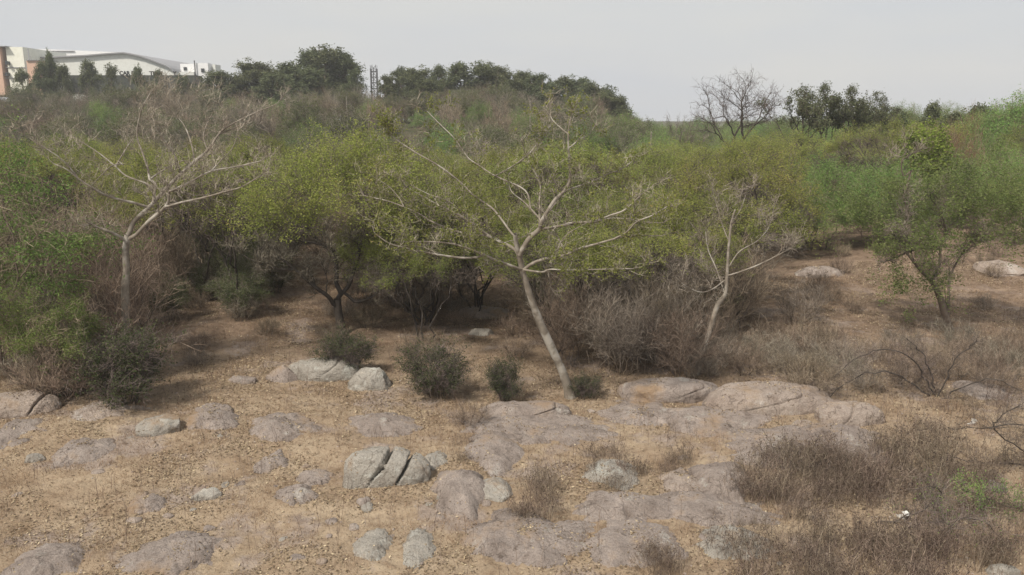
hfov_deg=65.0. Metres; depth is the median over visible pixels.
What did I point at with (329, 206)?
thorn tree
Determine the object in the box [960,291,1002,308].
dry shrub
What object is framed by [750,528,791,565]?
dry weed
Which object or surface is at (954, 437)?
dry weed
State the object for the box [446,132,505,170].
thorn bush
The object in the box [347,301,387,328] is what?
dry shrub
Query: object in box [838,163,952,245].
feathery tree
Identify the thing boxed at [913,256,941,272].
dry shrub
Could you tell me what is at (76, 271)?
leafless bush
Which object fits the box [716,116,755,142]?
feathery tree
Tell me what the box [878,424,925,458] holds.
dry weed
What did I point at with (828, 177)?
feathery tree
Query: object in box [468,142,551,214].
thorn tree
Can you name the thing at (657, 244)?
thorn tree
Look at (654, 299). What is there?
leafless bush
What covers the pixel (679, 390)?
rock
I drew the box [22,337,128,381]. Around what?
dry shrub
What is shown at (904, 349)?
dry shrub
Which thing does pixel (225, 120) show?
leafless bush
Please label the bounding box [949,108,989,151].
feathery tree
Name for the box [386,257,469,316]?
leafless bush
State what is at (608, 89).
broadleaf tree
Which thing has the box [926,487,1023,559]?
thorn branch
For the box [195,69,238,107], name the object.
broadleaf tree
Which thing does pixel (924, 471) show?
dry weed
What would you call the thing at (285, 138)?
feathery tree
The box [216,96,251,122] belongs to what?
feathery tree
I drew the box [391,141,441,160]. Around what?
thorn tree
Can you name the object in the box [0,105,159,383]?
feathery tree
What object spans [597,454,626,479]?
dry weed
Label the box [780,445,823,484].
dry weed
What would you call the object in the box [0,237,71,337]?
leafless bush
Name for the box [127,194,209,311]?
leafless bush
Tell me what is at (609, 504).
rock
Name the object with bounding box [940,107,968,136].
broadleaf tree
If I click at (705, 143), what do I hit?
feathery tree
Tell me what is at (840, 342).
dry shrub
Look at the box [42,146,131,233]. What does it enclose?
thorn tree
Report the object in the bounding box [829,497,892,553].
dry weed
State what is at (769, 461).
dry weed
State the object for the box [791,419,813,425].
rock
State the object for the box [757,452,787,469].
dry weed
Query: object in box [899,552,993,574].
dry weed
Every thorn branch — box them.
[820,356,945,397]
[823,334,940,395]
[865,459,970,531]
[887,494,980,541]
[890,406,1023,433]
[901,329,952,394]
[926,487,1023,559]
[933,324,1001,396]
[934,360,1023,400]
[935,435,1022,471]
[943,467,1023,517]
[969,388,1023,465]
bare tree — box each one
[0,65,289,377]
[348,78,690,399]
[655,169,811,375]
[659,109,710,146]
[689,65,788,205]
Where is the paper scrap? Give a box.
[896,510,911,518]
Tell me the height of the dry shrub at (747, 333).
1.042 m
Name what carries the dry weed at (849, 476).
on the ground at (264, 502)
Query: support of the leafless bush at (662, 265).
on the ground at (264, 502)
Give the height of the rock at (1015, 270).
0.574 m
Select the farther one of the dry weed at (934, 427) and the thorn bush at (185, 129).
the thorn bush at (185, 129)
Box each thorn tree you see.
[0,135,112,235]
[0,137,36,165]
[0,151,94,228]
[17,153,68,223]
[20,129,107,203]
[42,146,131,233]
[54,149,192,210]
[70,149,198,267]
[73,173,204,285]
[86,134,179,158]
[86,145,163,167]
[102,159,187,231]
[106,164,278,300]
[124,147,180,160]
[125,150,206,179]
[141,136,324,311]
[143,147,254,197]
[164,136,263,162]
[166,197,293,277]
[179,148,264,166]
[189,151,309,199]
[190,178,348,287]
[215,117,466,334]
[215,131,304,163]
[257,146,327,180]
[301,158,357,215]
[317,141,423,188]
[318,166,431,210]
[324,220,499,325]
[331,182,511,322]
[334,209,461,311]
[347,162,512,222]
[349,224,498,342]
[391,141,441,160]
[398,181,545,310]
[411,153,498,192]
[417,149,473,182]
[421,155,534,260]
[424,147,488,171]
[446,202,551,305]
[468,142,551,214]
[476,213,658,352]
[479,132,666,235]
[484,216,615,326]
[493,144,574,215]
[494,135,604,237]
[507,183,630,234]
[526,176,599,214]
[536,148,653,215]
[538,218,723,351]
[557,217,691,328]
[580,140,700,198]
[580,176,709,224]
[580,185,721,259]
[592,160,704,205]
[608,144,695,200]
[612,211,756,305]
[628,138,702,192]
[632,139,715,172]
[641,180,827,317]
[650,133,813,243]
[657,144,831,267]
[665,159,807,235]
[695,129,814,222]
[706,152,759,232]
[711,166,807,239]
[746,126,851,175]
[806,139,896,174]
[818,113,938,169]
[851,130,906,165]
[901,117,984,150]
[986,133,1023,161]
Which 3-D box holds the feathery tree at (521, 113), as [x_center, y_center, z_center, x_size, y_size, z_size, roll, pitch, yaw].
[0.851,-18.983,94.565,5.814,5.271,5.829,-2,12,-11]
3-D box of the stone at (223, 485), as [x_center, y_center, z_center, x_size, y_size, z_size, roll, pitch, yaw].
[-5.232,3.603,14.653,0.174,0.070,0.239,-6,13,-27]
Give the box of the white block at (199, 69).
[179,60,220,85]
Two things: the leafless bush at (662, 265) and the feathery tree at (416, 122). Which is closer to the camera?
the leafless bush at (662, 265)
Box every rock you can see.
[0,390,61,418]
[0,418,46,449]
[0,542,85,574]
[25,453,45,462]
[50,437,115,468]
[70,401,150,420]
[112,530,221,574]
[127,491,166,514]
[135,413,180,436]
[183,409,239,429]
[190,487,221,501]
[195,402,233,412]
[228,375,256,383]
[248,412,322,441]
[253,449,288,473]
[266,365,297,382]
[273,484,318,505]
[288,357,359,381]
[296,469,336,485]
[339,412,422,436]
[342,446,430,488]
[347,367,392,391]
[352,528,393,560]
[402,528,436,568]
[424,451,447,470]
[430,469,484,520]
[455,306,508,318]
[458,508,595,567]
[459,412,617,445]
[464,430,524,477]
[468,328,493,335]
[479,400,570,416]
[483,477,512,501]
[572,490,674,521]
[580,459,639,490]
[582,517,688,567]
[596,399,671,426]
[617,377,717,403]
[656,490,782,526]
[658,467,700,491]
[667,406,771,436]
[687,461,757,503]
[696,524,774,562]
[702,381,835,416]
[717,423,891,471]
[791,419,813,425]
[794,266,844,277]
[814,401,885,426]
[951,380,1010,399]
[973,260,1023,276]
[984,479,1007,492]
[985,563,1020,574]
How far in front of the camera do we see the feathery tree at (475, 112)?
101.99 m
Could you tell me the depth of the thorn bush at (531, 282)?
23.99 m
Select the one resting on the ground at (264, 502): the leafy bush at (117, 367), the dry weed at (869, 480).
the leafy bush at (117, 367)
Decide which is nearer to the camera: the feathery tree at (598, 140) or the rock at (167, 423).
the rock at (167, 423)
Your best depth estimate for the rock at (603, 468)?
14.82 m
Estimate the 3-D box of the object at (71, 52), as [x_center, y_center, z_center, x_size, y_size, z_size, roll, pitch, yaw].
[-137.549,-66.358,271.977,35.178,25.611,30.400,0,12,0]
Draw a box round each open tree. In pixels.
[753,82,832,154]
[798,80,854,143]
[824,83,879,173]
[841,90,902,160]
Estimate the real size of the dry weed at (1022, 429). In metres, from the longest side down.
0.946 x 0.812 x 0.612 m
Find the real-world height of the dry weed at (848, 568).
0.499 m
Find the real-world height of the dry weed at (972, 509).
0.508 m
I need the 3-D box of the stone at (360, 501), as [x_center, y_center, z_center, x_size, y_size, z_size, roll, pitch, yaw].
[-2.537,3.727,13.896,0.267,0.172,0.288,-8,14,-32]
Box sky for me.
[0,0,1023,120]
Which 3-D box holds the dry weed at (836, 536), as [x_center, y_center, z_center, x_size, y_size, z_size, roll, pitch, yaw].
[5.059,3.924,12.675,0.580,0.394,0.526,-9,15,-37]
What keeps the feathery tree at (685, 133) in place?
on the ground at (264, 502)
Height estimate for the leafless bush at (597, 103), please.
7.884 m
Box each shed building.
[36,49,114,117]
[40,52,225,119]
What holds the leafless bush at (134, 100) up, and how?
on the ground at (264, 502)
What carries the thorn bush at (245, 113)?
on the ground at (264, 502)
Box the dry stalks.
[0,297,1023,574]
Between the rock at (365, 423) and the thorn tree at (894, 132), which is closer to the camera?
the rock at (365, 423)
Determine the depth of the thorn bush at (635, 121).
111.25 m
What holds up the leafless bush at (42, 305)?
on the ground at (264, 502)
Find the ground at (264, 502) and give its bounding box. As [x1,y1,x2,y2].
[0,120,1023,574]
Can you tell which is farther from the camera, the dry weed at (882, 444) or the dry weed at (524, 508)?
the dry weed at (882, 444)
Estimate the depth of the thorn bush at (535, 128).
78.48 m
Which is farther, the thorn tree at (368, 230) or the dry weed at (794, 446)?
the thorn tree at (368, 230)
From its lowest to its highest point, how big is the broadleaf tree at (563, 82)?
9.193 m
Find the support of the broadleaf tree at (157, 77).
on the ground at (264, 502)
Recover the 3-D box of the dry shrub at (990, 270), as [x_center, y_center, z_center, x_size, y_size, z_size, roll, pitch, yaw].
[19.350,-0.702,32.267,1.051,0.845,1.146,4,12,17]
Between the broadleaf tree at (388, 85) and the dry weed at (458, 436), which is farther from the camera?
the broadleaf tree at (388, 85)
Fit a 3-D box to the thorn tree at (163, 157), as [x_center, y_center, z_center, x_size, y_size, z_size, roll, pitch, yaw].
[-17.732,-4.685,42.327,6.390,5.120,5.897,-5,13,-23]
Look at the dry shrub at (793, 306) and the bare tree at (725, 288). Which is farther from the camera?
the dry shrub at (793, 306)
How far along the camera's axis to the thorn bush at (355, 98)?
111.46 m
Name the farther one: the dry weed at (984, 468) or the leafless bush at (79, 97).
the leafless bush at (79, 97)
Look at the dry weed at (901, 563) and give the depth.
11.65 m
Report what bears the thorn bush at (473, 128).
on the ground at (264, 502)
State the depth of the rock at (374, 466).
14.48 m
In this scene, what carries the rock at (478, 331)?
on the ground at (264, 502)
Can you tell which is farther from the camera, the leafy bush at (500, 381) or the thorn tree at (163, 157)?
the thorn tree at (163, 157)
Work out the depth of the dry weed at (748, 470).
14.67 m
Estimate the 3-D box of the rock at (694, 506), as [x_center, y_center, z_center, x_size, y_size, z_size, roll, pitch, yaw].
[3.506,3.809,13.734,2.812,0.388,1.725,0,12,0]
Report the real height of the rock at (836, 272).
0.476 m
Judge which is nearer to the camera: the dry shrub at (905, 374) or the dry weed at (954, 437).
the dry weed at (954, 437)
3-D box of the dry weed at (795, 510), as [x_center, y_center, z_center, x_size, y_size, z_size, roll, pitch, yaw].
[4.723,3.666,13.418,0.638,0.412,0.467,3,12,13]
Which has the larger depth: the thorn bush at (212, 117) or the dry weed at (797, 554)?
the thorn bush at (212, 117)
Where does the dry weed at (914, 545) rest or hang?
on the ground at (264, 502)
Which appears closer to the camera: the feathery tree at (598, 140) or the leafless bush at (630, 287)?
the leafless bush at (630, 287)
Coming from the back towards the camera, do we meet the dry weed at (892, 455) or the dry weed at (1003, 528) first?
the dry weed at (892, 455)
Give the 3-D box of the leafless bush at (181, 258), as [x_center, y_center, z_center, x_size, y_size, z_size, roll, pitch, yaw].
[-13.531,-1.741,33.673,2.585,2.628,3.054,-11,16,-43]
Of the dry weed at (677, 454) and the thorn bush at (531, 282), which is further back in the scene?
the thorn bush at (531, 282)
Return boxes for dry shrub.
[0,331,95,393]
[0,336,57,381]
[0,336,98,390]
[1,358,85,396]
[2,340,98,413]
[5,342,79,361]
[6,357,93,394]
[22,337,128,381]
[25,355,106,394]
[31,327,126,391]
[175,341,221,365]
[180,288,211,312]
[184,329,216,348]
[214,291,269,320]
[251,313,286,336]
[252,295,277,308]
[308,317,356,344]
[316,297,356,316]
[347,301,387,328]
[388,330,443,357]
[439,398,493,427]
[489,304,537,337]
[498,333,542,359]
[673,340,729,378]
[685,331,752,370]
[686,327,727,356]
[695,314,744,347]
[711,323,769,359]
[715,338,777,375]
[723,320,770,351]
[738,323,795,364]
[750,314,805,347]
[750,339,810,372]
[757,337,835,386]
[768,269,833,323]
[769,329,836,367]
[773,351,853,395]
[775,312,840,351]
[776,318,831,344]
[781,324,833,355]
[797,260,833,286]
[806,279,844,303]
[811,320,856,349]
[814,347,869,382]
[817,333,872,363]
[822,328,884,371]
[823,256,856,272]
[831,243,852,256]
[837,361,891,391]
[839,294,870,312]
[855,334,898,368]
[875,347,957,388]
[876,321,926,350]
[879,333,953,375]
[909,336,955,366]
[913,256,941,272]
[924,337,991,380]
[928,316,980,349]
[938,330,1001,363]
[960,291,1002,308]
[962,340,1020,388]
[968,251,998,261]
[969,356,1023,394]
[971,334,1023,378]
[979,261,1006,277]
[984,328,1023,362]
[986,241,1011,257]
[987,316,1023,350]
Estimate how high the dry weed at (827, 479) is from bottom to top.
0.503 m
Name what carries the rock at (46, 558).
on the ground at (264, 502)
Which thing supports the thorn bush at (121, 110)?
on the ground at (264, 502)
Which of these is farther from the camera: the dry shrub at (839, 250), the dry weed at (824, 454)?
the dry shrub at (839, 250)
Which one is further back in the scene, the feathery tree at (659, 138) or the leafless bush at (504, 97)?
the leafless bush at (504, 97)
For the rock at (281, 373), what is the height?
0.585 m
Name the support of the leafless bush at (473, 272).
on the ground at (264, 502)
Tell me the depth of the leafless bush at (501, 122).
83.18 m
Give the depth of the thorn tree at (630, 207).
25.10 m
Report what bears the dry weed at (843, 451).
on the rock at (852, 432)
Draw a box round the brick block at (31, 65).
[26,48,57,91]
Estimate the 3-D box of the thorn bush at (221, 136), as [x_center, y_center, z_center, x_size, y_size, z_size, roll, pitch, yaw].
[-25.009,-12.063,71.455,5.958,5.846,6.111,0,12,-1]
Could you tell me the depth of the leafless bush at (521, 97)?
116.78 m
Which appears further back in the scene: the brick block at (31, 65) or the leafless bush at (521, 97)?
the brick block at (31, 65)
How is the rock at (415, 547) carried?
on the ground at (264, 502)
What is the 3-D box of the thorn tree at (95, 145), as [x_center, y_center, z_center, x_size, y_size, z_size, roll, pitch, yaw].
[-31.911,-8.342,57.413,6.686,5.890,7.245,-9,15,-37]
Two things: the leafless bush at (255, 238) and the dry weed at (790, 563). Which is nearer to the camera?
the dry weed at (790, 563)
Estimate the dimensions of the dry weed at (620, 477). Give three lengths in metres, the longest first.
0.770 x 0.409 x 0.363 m
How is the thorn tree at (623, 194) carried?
on the ground at (264, 502)
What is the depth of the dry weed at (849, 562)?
11.40 m
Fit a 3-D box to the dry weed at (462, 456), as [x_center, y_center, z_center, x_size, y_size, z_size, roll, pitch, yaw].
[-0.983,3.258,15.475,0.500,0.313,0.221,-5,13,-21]
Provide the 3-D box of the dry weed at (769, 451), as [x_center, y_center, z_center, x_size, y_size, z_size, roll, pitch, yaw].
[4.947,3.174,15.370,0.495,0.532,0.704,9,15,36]
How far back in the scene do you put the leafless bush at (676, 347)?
20.21 m
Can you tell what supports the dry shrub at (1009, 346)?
on the ground at (264, 502)
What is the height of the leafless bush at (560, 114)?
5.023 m
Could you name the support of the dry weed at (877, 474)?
on the ground at (264, 502)
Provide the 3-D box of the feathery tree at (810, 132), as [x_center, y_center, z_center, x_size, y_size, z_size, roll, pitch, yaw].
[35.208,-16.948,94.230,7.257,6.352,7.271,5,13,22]
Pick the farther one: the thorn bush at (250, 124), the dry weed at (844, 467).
the thorn bush at (250, 124)
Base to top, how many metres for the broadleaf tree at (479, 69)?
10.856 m
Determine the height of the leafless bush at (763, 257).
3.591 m
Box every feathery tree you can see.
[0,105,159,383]
[0,115,22,136]
[0,199,77,326]
[0,270,109,395]
[85,99,118,124]
[87,107,136,138]
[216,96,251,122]
[259,97,284,120]
[274,117,307,139]
[275,118,330,144]
[275,132,308,154]
[358,97,390,129]
[363,128,394,148]
[407,108,441,133]
[410,118,479,157]
[459,98,497,126]
[496,105,529,129]
[566,115,617,155]
[572,112,612,130]
[575,93,602,117]
[603,109,614,123]
[608,109,647,136]
[616,130,657,152]
[621,140,663,157]
[635,126,683,148]
[641,119,669,140]
[653,121,678,138]
[668,131,704,150]
[673,120,700,135]
[677,128,701,142]
[688,113,718,136]
[691,131,717,148]
[693,120,723,143]
[714,127,754,148]
[714,128,731,145]
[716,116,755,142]
[720,120,743,130]
[728,117,779,140]
[743,193,813,250]
[757,183,844,258]
[766,143,858,243]
[782,113,804,134]
[782,121,830,147]
[795,176,869,249]
[803,126,878,182]
[813,121,858,137]
[813,123,857,169]
[816,123,1023,331]
[827,175,909,248]
[834,146,930,232]
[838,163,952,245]
[851,125,897,166]
[860,194,934,238]
[883,105,926,133]
[885,101,923,123]
[919,142,1002,226]
[930,127,1011,206]
[939,100,965,119]
[939,102,968,117]
[947,98,1015,145]
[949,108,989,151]
[953,92,1023,145]
[956,84,1023,155]
[956,134,1022,216]
[960,102,1022,163]
[964,144,1023,245]
[991,147,1023,219]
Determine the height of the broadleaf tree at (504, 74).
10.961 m
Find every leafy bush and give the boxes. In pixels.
[54,310,188,410]
[300,320,383,370]
[389,334,479,397]
[480,350,525,401]
[568,370,610,398]
[892,116,962,226]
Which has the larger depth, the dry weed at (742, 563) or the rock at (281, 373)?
the rock at (281, 373)
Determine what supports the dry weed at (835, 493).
on the ground at (264, 502)
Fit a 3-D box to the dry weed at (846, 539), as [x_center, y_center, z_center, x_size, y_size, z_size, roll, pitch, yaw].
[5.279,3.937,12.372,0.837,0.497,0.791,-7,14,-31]
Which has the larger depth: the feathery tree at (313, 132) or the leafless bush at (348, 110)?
the leafless bush at (348, 110)
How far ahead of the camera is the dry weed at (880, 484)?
14.13 m
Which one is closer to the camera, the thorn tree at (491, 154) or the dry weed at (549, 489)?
the dry weed at (549, 489)
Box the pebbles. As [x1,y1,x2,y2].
[0,286,1023,574]
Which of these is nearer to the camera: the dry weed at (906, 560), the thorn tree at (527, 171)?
the dry weed at (906, 560)
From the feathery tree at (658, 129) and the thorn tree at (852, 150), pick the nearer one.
the thorn tree at (852, 150)
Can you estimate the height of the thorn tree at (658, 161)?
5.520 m
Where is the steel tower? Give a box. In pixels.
[370,65,377,98]
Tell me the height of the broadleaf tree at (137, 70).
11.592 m
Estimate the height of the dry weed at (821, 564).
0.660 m
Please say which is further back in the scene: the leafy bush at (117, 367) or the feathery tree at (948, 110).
the feathery tree at (948, 110)
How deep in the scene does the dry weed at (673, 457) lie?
15.52 m
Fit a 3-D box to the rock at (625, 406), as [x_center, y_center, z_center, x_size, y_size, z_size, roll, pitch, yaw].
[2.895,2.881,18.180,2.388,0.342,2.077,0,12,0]
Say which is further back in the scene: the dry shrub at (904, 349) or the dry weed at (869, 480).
the dry shrub at (904, 349)
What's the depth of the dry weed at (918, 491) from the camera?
13.98 m
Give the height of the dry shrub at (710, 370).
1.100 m
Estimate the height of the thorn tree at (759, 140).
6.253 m
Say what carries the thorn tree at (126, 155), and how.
on the ground at (264, 502)
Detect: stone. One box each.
[91,468,105,473]
[125,517,142,523]
[159,565,168,573]
[162,513,174,518]
[203,525,216,531]
[221,481,229,487]
[234,480,245,485]
[290,553,305,559]
[316,558,326,564]
[325,517,337,524]
[348,523,358,530]
[356,496,370,506]
[361,502,372,512]
[430,514,444,519]
[482,500,490,506]
[698,534,706,539]
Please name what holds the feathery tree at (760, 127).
on the ground at (264, 502)
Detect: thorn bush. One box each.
[0,96,46,137]
[2,75,43,113]
[12,107,43,134]
[13,113,87,203]
[31,87,54,118]
[34,112,82,151]
[40,108,89,142]
[43,85,76,108]
[60,110,97,137]
[69,93,89,114]
[78,104,171,150]
[83,90,117,119]
[85,133,142,157]
[98,79,146,112]
[107,98,138,122]
[114,105,173,135]
[128,134,180,153]
[129,76,170,109]
[141,270,204,319]
[148,110,186,145]
[157,114,213,154]
[158,115,204,146]
[164,104,206,125]
[175,254,227,299]
[178,125,265,157]
[182,218,267,272]
[183,85,221,114]
[192,101,228,134]
[192,119,267,154]
[194,229,303,295]
[197,83,226,119]
[201,265,274,314]
[213,252,274,294]
[215,115,265,140]
[220,101,269,137]
[262,165,318,262]
[263,258,303,292]
[271,88,330,135]
[273,126,314,152]
[280,90,317,109]
[286,123,350,159]
[307,91,325,115]
[315,85,348,105]
[316,102,387,145]
[333,89,362,114]
[334,83,367,124]
[357,95,384,125]
[370,113,408,137]
[382,90,404,116]
[398,90,434,127]
[411,116,472,145]
[425,87,469,114]
[444,86,493,127]
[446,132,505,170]
[450,83,483,101]
[463,114,511,145]
[473,123,513,153]
[481,73,518,122]
[488,127,537,156]
[497,92,528,116]
[502,233,600,334]
[509,110,582,148]
[512,120,562,144]
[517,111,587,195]
[532,101,564,128]
[547,96,599,123]
[554,115,589,140]
[557,102,608,135]
[562,89,597,110]
[571,113,647,159]
[606,116,656,143]
[609,114,653,131]
[611,116,668,146]
[657,237,747,333]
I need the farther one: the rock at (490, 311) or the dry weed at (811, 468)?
the rock at (490, 311)
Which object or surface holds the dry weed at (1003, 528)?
on the ground at (264, 502)
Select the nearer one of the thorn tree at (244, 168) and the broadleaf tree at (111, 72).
the thorn tree at (244, 168)
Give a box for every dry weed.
[451,428,468,445]
[452,450,470,462]
[493,477,551,519]
[499,492,534,524]
[500,496,533,516]
[500,497,542,522]
[502,495,543,517]
[506,461,565,495]
[507,463,561,495]
[527,475,551,499]
[528,454,561,490]
[530,490,573,520]
[532,471,568,507]
[532,489,565,515]
[570,441,610,462]
[582,456,604,473]
[583,438,616,458]
[590,469,627,491]
[597,429,626,458]
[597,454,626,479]
[601,468,635,488]
[601,474,633,490]
[602,441,632,459]
[606,455,643,475]
[612,453,662,479]
[627,543,666,561]
[630,543,676,574]
[633,458,654,474]
[637,532,668,558]
[639,524,683,574]
[639,530,674,571]
[643,524,704,574]
[647,540,689,574]
[653,454,675,475]
[656,450,677,473]
[658,453,673,466]
[661,444,692,465]
[664,444,682,464]
[675,438,706,463]
[677,447,693,466]
[692,516,774,555]
[704,513,782,559]
[705,551,780,574]
[714,535,778,574]
[717,460,762,501]
[717,507,776,561]
[721,545,802,574]
[726,465,810,504]
[728,455,762,478]
[729,462,787,498]
[732,459,773,489]
[733,458,777,502]
[736,439,778,485]
[738,450,810,510]
[739,451,791,504]
[744,525,799,572]
[746,447,798,491]
[747,509,788,529]
[748,436,774,467]
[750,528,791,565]
[755,436,804,457]
[757,442,787,460]
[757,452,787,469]
[757,517,793,560]
[758,424,814,471]
[759,501,833,574]
[762,468,814,502]
[764,534,833,573]
[765,456,791,495]
[765,461,818,504]
[766,464,818,514]
[767,517,809,544]
[773,438,813,457]
[774,429,833,476]
[776,443,822,478]
[776,494,813,522]
[776,499,803,522]
[777,471,814,493]
[778,540,863,574]
[779,426,839,459]
[779,501,828,524]
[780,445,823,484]
[781,448,826,478]
[782,543,867,574]
[783,459,822,488]
[785,443,843,484]
[786,529,848,573]
[786,530,843,570]
[789,411,855,474]
[790,501,858,561]
[791,432,828,459]
[791,453,841,521]
[792,459,831,481]
[793,471,852,507]
[793,521,840,557]
[794,432,846,475]
[796,490,848,535]
[797,531,865,567]
[801,419,842,466]
[801,465,849,498]
[802,471,836,501]
[803,537,859,574]
[804,508,847,550]
[808,485,828,505]
[809,437,843,468]
[810,458,846,489]
[813,433,881,480]
[813,538,866,574]
[816,548,883,574]
[817,468,861,506]
[817,525,855,550]
[818,454,876,492]
[820,469,864,506]
[823,432,894,494]
[824,446,871,489]
[826,466,890,506]
[827,447,904,503]
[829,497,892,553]
[829,525,890,567]
[829,552,885,574]
[830,433,875,476]
[830,440,863,472]
[830,539,894,574]
[836,448,875,475]
[836,453,877,488]
[836,465,875,488]
[837,493,880,551]
[838,430,894,467]
[839,447,900,509]
[844,528,903,573]
[846,456,871,488]
[847,449,927,507]
[847,493,905,563]
[853,514,933,574]
[856,453,925,481]
[856,479,886,506]
[856,523,920,571]
[857,412,906,448]
[857,423,899,449]
[858,428,904,457]
[863,514,883,544]
[863,516,940,556]
[866,475,896,494]
[868,457,937,504]
[871,403,929,476]
[873,517,948,572]
[873,519,973,574]
[875,566,899,574]
[876,443,911,470]
[876,468,918,495]
[877,545,969,574]
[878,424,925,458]
[879,482,917,513]
[879,544,929,574]
[880,511,933,552]
[881,524,952,570]
[882,552,950,574]
[883,465,943,497]
[884,445,919,460]
[885,414,977,498]
[885,422,930,478]
[885,460,931,487]
[887,390,971,470]
[889,553,928,574]
[892,505,947,540]
[894,530,957,563]
[895,416,950,459]
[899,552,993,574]
[901,420,929,441]
[902,473,932,504]
[903,408,962,469]
[906,451,944,481]
[907,457,940,481]
[908,480,958,519]
[909,511,983,565]
[911,496,978,569]
[912,413,961,452]
[916,465,960,507]
[919,510,972,550]
[922,393,964,412]
[928,414,966,440]
[930,499,973,526]
[932,459,973,478]
[933,450,967,497]
[933,515,959,548]
[934,473,963,497]
[934,510,1010,574]
[936,455,968,479]
[938,437,1001,490]
[938,452,969,482]
[949,514,1017,563]
[950,493,987,519]
[951,394,984,421]
[951,426,992,457]
[953,387,981,409]
[954,470,1002,494]
[957,497,974,516]
[957,497,993,525]
[957,538,1020,573]
[959,494,1011,532]
[960,488,1003,514]
[960,532,1003,569]
[961,457,1001,478]
[967,479,1008,511]
[967,522,1023,567]
[969,445,1013,482]
[969,446,1010,478]
[980,488,1017,521]
[981,464,1019,498]
[981,486,1022,517]
[981,519,1023,557]
[982,374,1023,411]
[982,400,1014,423]
[993,440,1021,467]
[997,430,1023,446]
[997,520,1023,543]
[1007,504,1023,521]
[1007,508,1023,530]
[1014,417,1023,439]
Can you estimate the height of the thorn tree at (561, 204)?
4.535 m
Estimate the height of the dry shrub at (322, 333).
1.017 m
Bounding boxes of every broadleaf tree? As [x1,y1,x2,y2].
[8,66,32,103]
[27,59,63,117]
[44,47,61,92]
[50,62,75,99]
[75,58,104,121]
[100,62,119,95]
[130,64,147,99]
[149,67,171,96]
[171,74,195,100]
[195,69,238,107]
[219,72,255,114]
[232,57,277,101]
[247,70,291,119]
[261,59,299,103]
[271,65,335,102]
[277,47,338,77]
[309,43,353,92]
[321,49,373,121]
[338,66,367,100]
[374,73,403,108]
[390,65,411,121]
[397,64,436,102]
[406,77,444,116]
[426,63,457,90]
[431,61,487,95]
[459,59,496,95]
[483,61,516,117]
[505,77,530,101]
[509,68,537,100]
[520,72,551,106]
[531,82,571,111]
[550,75,575,106]
[561,74,595,104]
[571,80,607,100]
[593,90,616,118]
[596,84,634,118]
[598,92,636,124]
[881,110,911,169]
[913,99,946,151]
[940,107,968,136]
[954,101,996,129]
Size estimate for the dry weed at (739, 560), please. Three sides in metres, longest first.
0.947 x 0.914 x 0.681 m
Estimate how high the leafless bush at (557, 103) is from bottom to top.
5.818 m
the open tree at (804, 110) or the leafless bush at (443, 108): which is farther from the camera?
the leafless bush at (443, 108)
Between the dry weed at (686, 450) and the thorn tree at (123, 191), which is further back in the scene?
the thorn tree at (123, 191)
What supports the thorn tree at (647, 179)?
on the ground at (264, 502)
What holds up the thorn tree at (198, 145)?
on the ground at (264, 502)
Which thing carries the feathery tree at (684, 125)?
on the ground at (264, 502)
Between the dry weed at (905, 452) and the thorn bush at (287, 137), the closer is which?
the dry weed at (905, 452)
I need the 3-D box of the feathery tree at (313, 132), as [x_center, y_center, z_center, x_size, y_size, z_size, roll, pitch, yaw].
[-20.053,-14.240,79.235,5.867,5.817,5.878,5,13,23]
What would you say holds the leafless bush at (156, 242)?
on the ground at (264, 502)
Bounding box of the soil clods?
[0,327,1023,574]
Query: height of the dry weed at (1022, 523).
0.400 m
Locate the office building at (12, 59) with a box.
[0,46,65,96]
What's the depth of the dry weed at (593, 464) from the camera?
15.03 m
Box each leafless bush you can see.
[0,90,39,140]
[0,123,34,144]
[0,215,61,325]
[0,222,54,355]
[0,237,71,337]
[0,254,120,353]
[6,208,143,329]
[15,107,65,143]
[16,186,70,215]
[19,205,163,309]
[23,198,203,361]
[25,99,63,135]
[33,85,81,113]
[38,176,186,332]
[38,186,171,314]
[60,217,163,301]
[73,88,100,104]
[116,107,164,134]
[124,93,171,124]
[124,217,179,277]
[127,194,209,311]
[128,92,162,112]
[134,107,173,149]
[147,95,171,110]
[149,90,199,121]
[153,223,214,277]
[154,193,199,270]
[160,85,201,114]
[166,233,197,267]
[174,102,215,129]
[175,100,214,127]
[177,215,235,279]
[179,104,248,151]
[183,79,221,107]
[213,224,295,265]
[214,92,287,144]
[216,88,246,127]
[227,91,257,107]
[239,91,290,147]
[255,225,302,261]
[272,89,323,126]
[291,190,353,277]
[297,127,353,152]
[301,83,344,118]
[316,231,366,289]
[319,201,379,280]
[321,85,352,107]
[325,92,345,121]
[326,248,377,304]
[333,96,363,123]
[350,88,395,140]
[352,82,382,106]
[358,256,424,307]
[366,207,430,301]
[369,125,436,156]
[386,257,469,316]
[388,96,426,127]
[402,133,437,153]
[408,112,449,144]
[427,80,461,114]
[429,253,485,306]
[430,237,501,296]
[431,97,458,122]
[434,102,463,128]
[445,110,485,141]
[453,84,499,125]
[463,137,505,160]
[464,74,499,102]
[471,94,523,145]
[487,90,519,126]
[494,238,587,340]
[495,100,524,136]
[509,232,634,350]
[515,90,539,107]
[515,97,557,135]
[515,267,609,371]
[541,96,567,118]
[552,103,566,129]
[558,265,675,372]
[567,279,616,329]
[574,105,620,137]
[576,95,610,119]
[581,282,673,375]
[583,249,709,359]
[588,253,679,334]
[595,293,664,366]
[621,215,712,302]
[627,221,742,340]
[628,261,720,365]
[632,283,729,377]
[662,237,758,314]
[665,277,744,352]
[681,203,793,335]
[716,223,792,325]
[735,230,777,289]
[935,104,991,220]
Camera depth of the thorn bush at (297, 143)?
61.82 m

